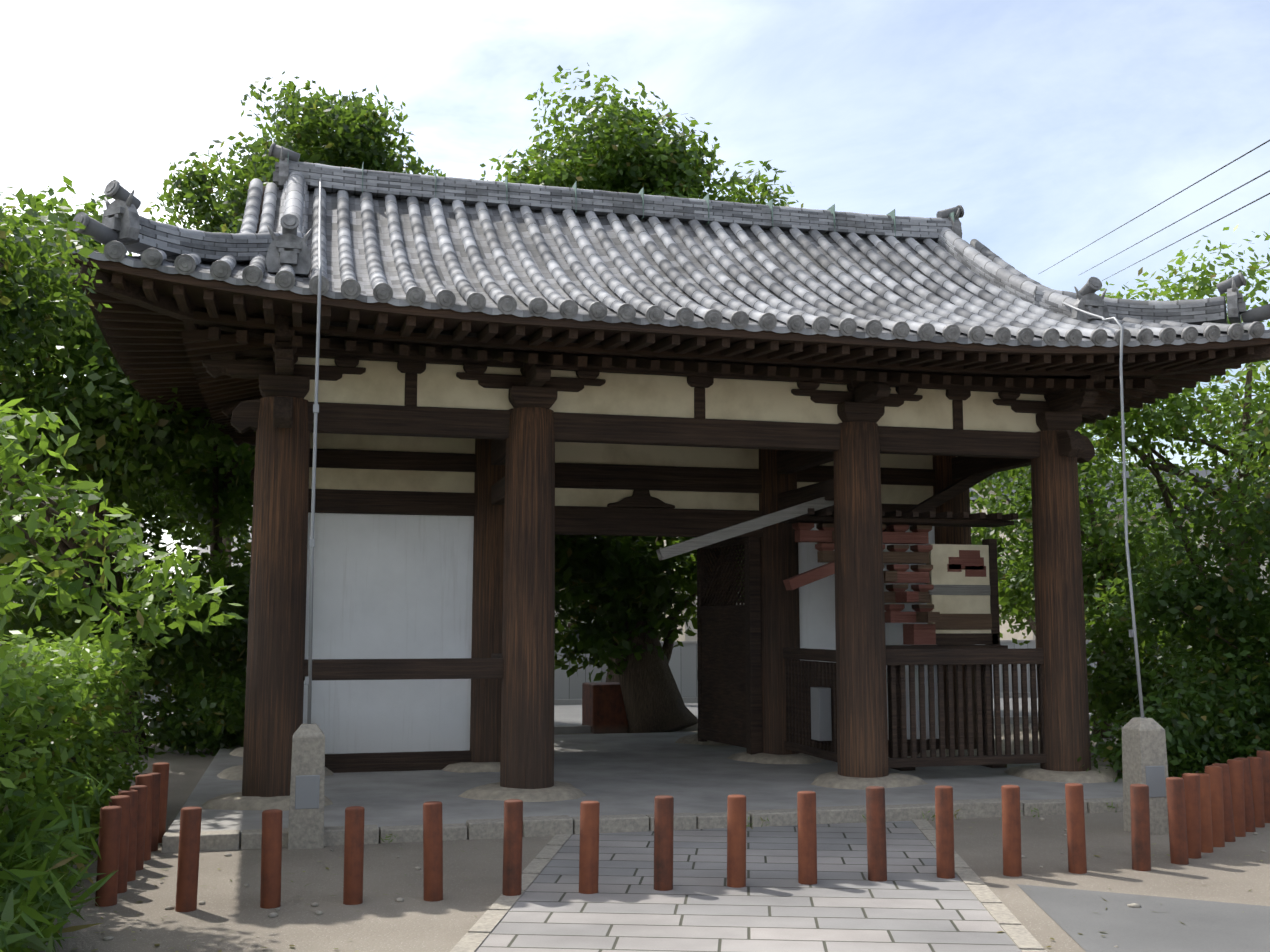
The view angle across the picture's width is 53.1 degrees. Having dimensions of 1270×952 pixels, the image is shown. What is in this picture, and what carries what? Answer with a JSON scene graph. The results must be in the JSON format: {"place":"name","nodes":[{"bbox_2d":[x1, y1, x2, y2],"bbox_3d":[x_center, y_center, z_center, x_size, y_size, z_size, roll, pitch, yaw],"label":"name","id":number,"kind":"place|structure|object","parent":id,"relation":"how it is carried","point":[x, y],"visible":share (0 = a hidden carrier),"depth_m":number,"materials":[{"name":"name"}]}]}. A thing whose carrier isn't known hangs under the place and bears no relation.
{"place":"outdoors","nodes":[
{"label":"outdoors","id":0,"kind":"place"},
{"bbox_2d":[0,192,111,388],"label":"tree","id":1,"kind":"object","parent":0,"point":[21,303],"depth_m":9.72,"materials":[{"name":"green plant"}]},
{"bbox_2d":[0,470,160,618],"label":"house","id":2,"kind":"structure","parent":0,"point":[52,498],"depth_m":33.67,"materials":[{"name":"grey"}]},
{"bbox_2d":[0,397,244,658],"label":"branch","id":3,"kind":"object","parent":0,"point":[10,450],"depth_m":6.31,"materials":[{"name":"green plant"}]},
{"bbox_2d":[197,506,615,640],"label":"house","id":4,"kind":"structure","parent":0,"point":[241,564],"depth_m":34.56,"materials":[{"name":"grey"}]},
{"bbox_2d":[142,697,1122,733],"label":"back street","id":5,"kind":"structure","parent":0,"point":[567,715],"depth_m":27.50,"materials":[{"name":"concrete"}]},
{"bbox_2d":[51,335,255,696],"bbox_3d":[-7.879,0.143,22.387,5.990,8.796,7.365,2,-7,-15],"label":"tree","id":6,"kind":"object","parent":5,"relation":"on","point":[195,488],"depth_m":21.50,"materials":[{"name":"green plant"}]},
{"bbox_2d":[150,530,251,731],"bbox_3d":[-6.464,2.697,21.787,3.553,3.519,4.004,2,-7,-15],"label":"tree","id":7,"kind":"object","parent":5,"relation":"on","point":[235,663],"depth_m":20.87,"materials":[{"name":"green plant"}]},
{"bbox_2d":[202,71,445,233],"bbox_3d":[-6.800,-1.862,28.189,5.640,14.050,5.858,2,-7,-15],"label":"broadleaf tree","id":8,"kind":"object","parent":5,"relation":"on","point":[354,139],"depth_m":27.71,"materials":[{"name":"green plant"}]},
{"bbox_2d":[109,692,1128,742],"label":"street kerb","id":9,"kind":"structure","parent":5,"relation":"on","point":[572,729],"depth_m":24.16,"materials":[{"name":"concrete"}]},
{"bbox_2d":[970,462,1195,729],"bbox_3d":[8.780,2.044,26.093,6.423,5.920,5.569,2,-7,-15],"label":"tree","id":10,"kind":"object","parent":5,"relation":"on","point":[975,540],"depth_m":25.67,"materials":[{"name":"green plant"}]},
{"bbox_2d":[0,0,1269,608],"label":"sky","id":11,"kind":"structure","parent":0,"point":[1053,126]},
{"bbox_2d":[480,63,802,681],"bbox_3d":[0.097,-2.102,31.938,8.367,15.410,6.906,2,-7,-15],"label":"tree","id":12,"kind":"object","parent":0,"point":[625,150],"depth_m":30.71,"materials":[{"name":"green plant"}]},
{"bbox_2d":[28,723,1269,951],"bbox_3d":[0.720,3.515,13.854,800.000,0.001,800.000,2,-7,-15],"label":"ground","id":13,"kind":"structure","parent":0,"point":[230,915],"depth_m":9.26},
{"bbox_2d":[0,768,117,951],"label":"sasa grass foliage","id":14,"kind":"object","parent":13,"relation":"on","point":[39,871],"visible":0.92,"depth_m":7.32,"materials":[{"name":"green plant"}]},
{"bbox_2d":[0,626,156,951],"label":"hedge","id":15,"kind":"object","parent":13,"relation":"on","point":[65,680],"depth_m":9.65,"materials":[{"name":"green plant"}]},
{"bbox_2d":[95,806,121,906],"bbox_3d":[-3.588,2.610,8.661,0.138,0.701,0.138,-4,-8,40],"label":"bollard","id":16,"kind":"object","parent":13,"relation":"on","point":[109,835],"visible":0.83,"depth_m":8.62,"materials":[{"name":"brown wood"}]},
{"bbox_2d":[0,175,231,754],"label":"tree","id":17,"kind":"object","parent":13,"relation":"on","point":[130,427],"depth_m":16.31,"materials":[{"name":"green plant"}]},
{"bbox_2d":[109,795,129,893],"bbox_3d":[-3.690,2.650,9.072,0.142,0.718,0.142,0,-6,-2],"label":"bollard","id":18,"kind":"object","parent":13,"relation":"on","point":[123,801],"visible":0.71,"depth_m":9.04,"materials":[{"name":"brown wood"}]},
{"bbox_2d":[0,477,251,710],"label":"tree","id":19,"kind":"object","parent":13,"relation":"on","point":[54,620],"depth_m":18.57,"materials":[{"name":"green plant"}]},
{"bbox_2d":[118,790,137,881],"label":"bollard","id":20,"kind":"object","parent":13,"relation":"on","point":[133,795],"visible":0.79,"depth_m":9.47,"materials":[{"name":"brown wood"}]},
{"bbox_2d":[129,785,147,870],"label":"bollard","id":21,"kind":"object","parent":13,"relation":"on","point":[142,790],"visible":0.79,"depth_m":9.87,"materials":[{"name":"brown wood"}]},
{"bbox_2d":[135,774,152,860],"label":"bollard","id":22,"kind":"object","parent":13,"relation":"on","point":[146,780],"visible":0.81,"depth_m":10.29,"materials":[{"name":"brown wood"}]},
{"bbox_2d":[146,773,160,851],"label":"bollard","id":23,"kind":"object","parent":13,"relation":"on","point":[155,807],"visible":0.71,"depth_m":10.69,"materials":[{"name":"brown wood"}]},
{"bbox_2d":[152,762,169,842],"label":"bollard","id":24,"kind":"object","parent":13,"relation":"on","point":[162,768],"visible":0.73,"depth_m":11.10,"materials":[{"name":"brown wood"}]},
{"bbox_2d":[130,662,246,756],"bbox_3d":[-6.198,3.485,18.588,2.559,1.474,3.018,2,-7,-15],"label":"shrub","id":25,"kind":"object","parent":13,"relation":"on","point":[213,717],"depth_m":18.21,"materials":[{"name":"green plant"}]},
{"bbox_2d":[175,807,201,911],"bbox_3d":[-2.988,2.584,8.508,0.134,0.717,0.135,1,-8,-4],"label":"bollard","id":26,"kind":"object","parent":13,"relation":"on","point":[188,860],"visible":0.88,"depth_m":8.46,"materials":[{"name":"brown wood"}]},
{"bbox_2d":[148,152,239,566],"bbox_3d":[-9.654,-1.199,30.820,4.324,13.340,4.062,2,-7,-15],"label":"broadleaf tree","id":27,"kind":"object","parent":13,"relation":"on","point":[193,194],"depth_m":30.69,"materials":[{"name":"green plant"}]},
{"bbox_2d":[260,809,282,908],"bbox_3d":[-2.462,2.612,8.607,0.134,0.686,0.134,-2,-7,15],"label":"bollard","id":28,"kind":"object","parent":13,"relation":"on","point":[271,863],"visible":0.9,"depth_m":8.56,"materials":[{"name":"brown wood"}]},
{"bbox_2d":[287,723,324,849],"bbox_3d":[-2.825,2.686,10.959,0.300,1.080,0.300,2,-7,-15],"label":"stone post","id":29,"kind":"object","parent":13,"relation":"on","point":[306,814],"visible":0.9,"depth_m":10.82,"materials":[{"name":"stone"}]},
{"bbox_2d":[343,806,364,904],"bbox_3d":[-1.926,2.620,8.707,0.132,0.692,0.132,-3,-6,33],"label":"bollard","id":30,"kind":"object","parent":13,"relation":"on","point":[353,857],"visible":0.94,"depth_m":8.66,"materials":[{"name":"brown wood"}]},
{"bbox_2d":[423,801,442,901],"bbox_3d":[-1.402,2.624,8.822,0.133,0.711,0.133,-2,-6,6],"label":"bollard","id":31,"kind":"object","parent":13,"relation":"on","point":[432,853],"visible":0.88,"depth_m":8.78,"materials":[{"name":"brown wood"}]},
{"bbox_2d":[6,803,1117,951],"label":"weedy grass","id":32,"kind":"structure","parent":13,"relation":"on","point":[398,838],"depth_m":11.02,"materials":[{"name":"green plant"}]},
{"bbox_2d":[582,682,627,733],"bbox_3d":[-0.214,4.108,22.610,1.300,0.840,0.900,2,-7,-15],"label":"rust box","id":33,"kind":"object","parent":13,"relation":"on","point":[603,710],"visible":0.46,"depth_m":22.11,"materials":[{"name":"metal"}]},
{"bbox_2d":[0,640,1267,703],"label":"block wall","id":34,"kind":"structure","parent":13,"relation":"on","point":[683,665],"depth_m":31.25,"materials":[{"name":"concrete"}]},
{"bbox_2d":[161,732,1122,852],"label":"platform slab","id":35,"kind":"structure","parent":13,"relation":"on","point":[623,779],"depth_m":13.28,"materials":[{"name":"stone"}]},
{"bbox_2d":[200,315,1113,796],"bbox_3d":[0.066,0.879,16.683,10.920,5.710,7.080,2,-7,-15],"label":"gate frame","id":36,"kind":"object","parent":35,"relation":"on","point":[454,497],"visible":0.88,"depth_m":15.01,"materials":[{"name":"brown wood"}]},
{"bbox_2d":[69,253,1269,434],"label":"eave timber","id":37,"kind":"object","parent":36,"relation":"attached to","point":[151,323],"visible":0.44,"depth_m":13.08,"materials":[{"name":"brown wood"}]},
{"bbox_2d":[69,142,1269,348],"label":"roof tiles","id":38,"kind":"object","parent":37,"relation":"on","point":[483,246],"visible":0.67,"depth_m":14.87,"materials":[{"name":"grey tile"}]},
{"bbox_2d":[305,178,1143,723],"bbox_3d":[0.460,-0.880,13.225,9.386,6.578,4.324,-1,-7,5],"label":"lightning conductor","id":39,"kind":"object","parent":38,"relation":"attached to","point":[311,546],"visible":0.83,"depth_m":11.77,"materials":[{"name":"silver metal"}]},
{"bbox_2d":[491,538,1046,767],"bbox_3d":[1.311,2.154,16.436,6.320,2.900,4.482,2,-7,-15],"label":"fence and doors","id":40,"kind":"object","parent":36,"relation":"attached to","point":[811,713],"visible":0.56,"depth_m":15.15,"materials":[{"name":"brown wood"}]},
{"bbox_2d":[202,734,1121,810],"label":"stone bases","id":41,"kind":"object","parent":35,"relation":"on","point":[559,791],"depth_m":14.17,"materials":[{"name":"grey stone"}]},
{"bbox_2d":[656,473,1017,770],"bbox_3d":[2.567,1.672,15.963,5.017,3.928,1.250,2,-7,-15],"label":"bracket exhibit","id":42,"kind":"object","parent":35,"relation":"on","point":[957,593],"visible":0.62,"depth_m":16.08,"materials":[{"name":"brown wood"}]},
{"bbox_2d":[72,817,1266,951],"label":"fallen leaves","id":43,"kind":"object","parent":13,"relation":"on","point":[399,899],"depth_m":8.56,"materials":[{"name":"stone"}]},
{"bbox_2d":[85,819,1269,948],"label":"twig litter","id":44,"kind":"object","parent":13,"relation":"on","point":[489,895],"visible":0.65,"depth_m":9.16,"materials":[{"name":"brown plant"}]},
{"bbox_2d":[450,819,1046,951],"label":"path kerb","id":45,"kind":"structure","parent":13,"relation":"on","point":[1019,934],"depth_m":8.59,"materials":[{"name":"stone"}]},
{"bbox_2d":[502,799,522,895],"bbox_3d":[-0.859,2.636,8.925,0.133,0.711,0.133,1,-5,-1],"label":"bollard","id":46,"kind":"object","parent":45,"relation":"on","point":[512,847],"visible":0.88,"depth_m":8.88,"materials":[{"name":"brown wood"}]},
{"bbox_2d":[659,488,982,640],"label":"house","id":47,"kind":"structure","parent":13,"relation":"on","point":[684,637],"depth_m":37.29,"materials":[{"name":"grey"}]},
{"bbox_2d":[935,785,954,878],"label":"bollard","id":48,"kind":"object","parent":13,"relation":"on","point":[945,860],"visible":0.9,"depth_m":9.53,"materials":[{"name":"brown wood"}]},
{"bbox_2d":[1001,785,1021,876],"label":"bollard","id":49,"kind":"object","parent":13,"relation":"on","point":[1011,833],"visible":0.94,"depth_m":9.62,"materials":[{"name":"brown wood"}]},
{"bbox_2d":[1065,783,1086,873],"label":"bollard","id":50,"kind":"object","parent":13,"relation":"on","point":[1075,821],"visible":0.9,"depth_m":9.74,"materials":[{"name":"brown wood"}]},
{"bbox_2d":[970,423,1223,737],"bbox_3d":[8.010,1.403,22.064,5.187,6.132,4.176,2,-7,-15],"label":"tree","id":51,"kind":"object","parent":13,"relation":"on","point":[1023,588],"depth_m":21.64,"materials":[{"name":"green plant"}]},
{"bbox_2d":[1130,784,1150,870],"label":"bollard","id":52,"kind":"object","parent":13,"relation":"on","point":[1140,827],"visible":0.81,"depth_m":9.84,"materials":[{"name":"brown wood"}]},
{"bbox_2d":[1122,717,1168,834],"bbox_3d":[4.687,2.769,11.674,0.300,1.080,0.300,2,-7,-15],"label":"stone post","id":53,"kind":"object","parent":13,"relation":"on","point":[1144,755],"visible":0.71,"depth_m":11.57,"materials":[{"name":"stone"}]},
{"bbox_2d":[1084,558,1233,737],"bbox_3d":[7.663,2.677,19.034,2.980,2.885,2.920,11,-13,-59],"label":"low shrub","id":54,"kind":"object","parent":13,"relation":"on","point":[1116,672],"depth_m":18.77,"materials":[{"name":"green plant"}]},
{"bbox_2d":[1075,224,1269,739],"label":"tree","id":55,"kind":"object","parent":13,"relation":"on","point":[1192,410],"depth_m":18.45,"materials":[{"name":"green plant"}]},
{"bbox_2d":[1077,644,1269,781],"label":"bush","id":56,"kind":"object","parent":13,"relation":"on","point":[1200,747],"depth_m":14.61,"materials":[{"name":"green plant"}]},
{"bbox_2d":[1166,777,1188,864],"bbox_3d":[4.333,2.775,10.158,0.134,0.718,0.134,-5,-8,34],"label":"bollard","id":57,"kind":"object","parent":13,"relation":"on","point":[1178,842],"visible":0.92,"depth_m":10.11,"materials":[{"name":"brown wood"}]},
{"bbox_2d":[1182,773,1200,858],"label":"bollard","id":58,"kind":"object","parent":13,"relation":"on","point":[1192,798],"visible":0.77,"depth_m":10.36,"materials":[{"name":"brown wood"}]},
{"bbox_2d":[1113,408,1269,733],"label":"tree","id":59,"kind":"object","parent":13,"relation":"on","point":[1215,604],"depth_m":15.62,"materials":[{"name":"green plant"}]},
{"bbox_2d":[1194,773,1212,852],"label":"bollard","id":60,"kind":"object","parent":13,"relation":"on","point":[1206,823],"visible":0.54,"depth_m":10.62,"materials":[{"name":"brown wood"}]},
{"bbox_2d":[1204,766,1224,846],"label":"bollard","id":61,"kind":"object","parent":13,"relation":"on","point":[1216,787],"visible":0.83,"depth_m":10.88,"materials":[{"name":"brown wood"}]},
{"bbox_2d":[1212,763,1235,841],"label":"bollard","id":62,"kind":"object","parent":13,"relation":"on","point":[1229,830],"visible":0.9,"depth_m":11.14,"materials":[{"name":"brown wood"}]},
{"bbox_2d":[1227,759,1245,836],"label":"bollard","id":63,"kind":"object","parent":13,"relation":"on","point":[1236,769],"visible":0.85,"depth_m":11.41,"materials":[{"name":"brown wood"}]},
{"bbox_2d":[1234,758,1255,831],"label":"bollard","id":64,"kind":"object","parent":13,"relation":"on","point":[1249,815],"visible":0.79,"depth_m":11.66,"materials":[{"name":"brown wood"}]},
{"bbox_2d":[1247,757,1264,827],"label":"bollard","id":65,"kind":"object","parent":13,"relation":"on","point":[1256,766],"visible":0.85,"depth_m":11.93,"materials":[{"name":"brown wood"}]},
{"bbox_2d":[1256,750,1269,822],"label":"bollard","id":66,"kind":"object","parent":13,"relation":"on","point":[1264,755],"visible":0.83,"depth_m":12.19,"materials":[{"name":"brown wood"}]},
{"bbox_2d":[555,535,743,732],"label":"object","id":67,"kind":"object","parent":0,"point":[622,571],"depth_m":21.46,"materials":[{"name":"green plant"}]},
{"bbox_2d":[475,821,1020,951],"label":"stone path","id":68,"kind":"structure","parent":0,"point":[913,903],"depth_m":8.63,"materials":[{"name":"stone"}]},
{"bbox_2d":[579,801,599,893],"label":"bollard","id":69,"kind":"object","parent":68,"relation":"on","point":[589,849],"visible":0.88,"depth_m":8.99,"materials":[{"name":"brown wood"}]},
{"bbox_2d":[654,795,673,890],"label":"bollard","id":70,"kind":"object","parent":68,"relation":"on","point":[663,836],"visible":0.83,"depth_m":9.09,"materials":[{"name":"brown wood"}]},
{"bbox_2d":[727,794,745,887],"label":"bollard","id":71,"kind":"object","parent":68,"relation":"on","point":[736,840],"visible":0.88,"depth_m":9.20,"materials":[{"name":"brown wood"}]},
{"bbox_2d":[797,791,816,884],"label":"bollard","id":72,"kind":"object","parent":68,"relation":"on","point":[807,839],"visible":0.83,"depth_m":9.32,"materials":[{"name":"brown wood"}]},
{"bbox_2d":[866,786,886,881],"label":"bollard","id":73,"kind":"object","parent":68,"relation":"on","point":[876,835],"visible":0.9,"depth_m":9.42,"materials":[{"name":"brown wood"}]},
{"bbox_2d":[970,463,1268,639],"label":"house","id":74,"kind":"structure","parent":0,"point":[1005,627],"depth_m":44.86,"materials":[{"name":"grey"}]},
{"bbox_2d":[1017,884,1269,951],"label":"asphalt road","id":75,"kind":"structure","parent":0,"point":[1210,926],"depth_m":8.12,"materials":[{"name":"grey asphalt"}]},
{"bbox_2d":[1039,139,1269,280],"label":"power lines","id":76,"kind":"object","parent":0,"point":[1191,213],"visible":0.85,"depth_m":21.42,"materials":[{"name":"grey metal"}]}
]}

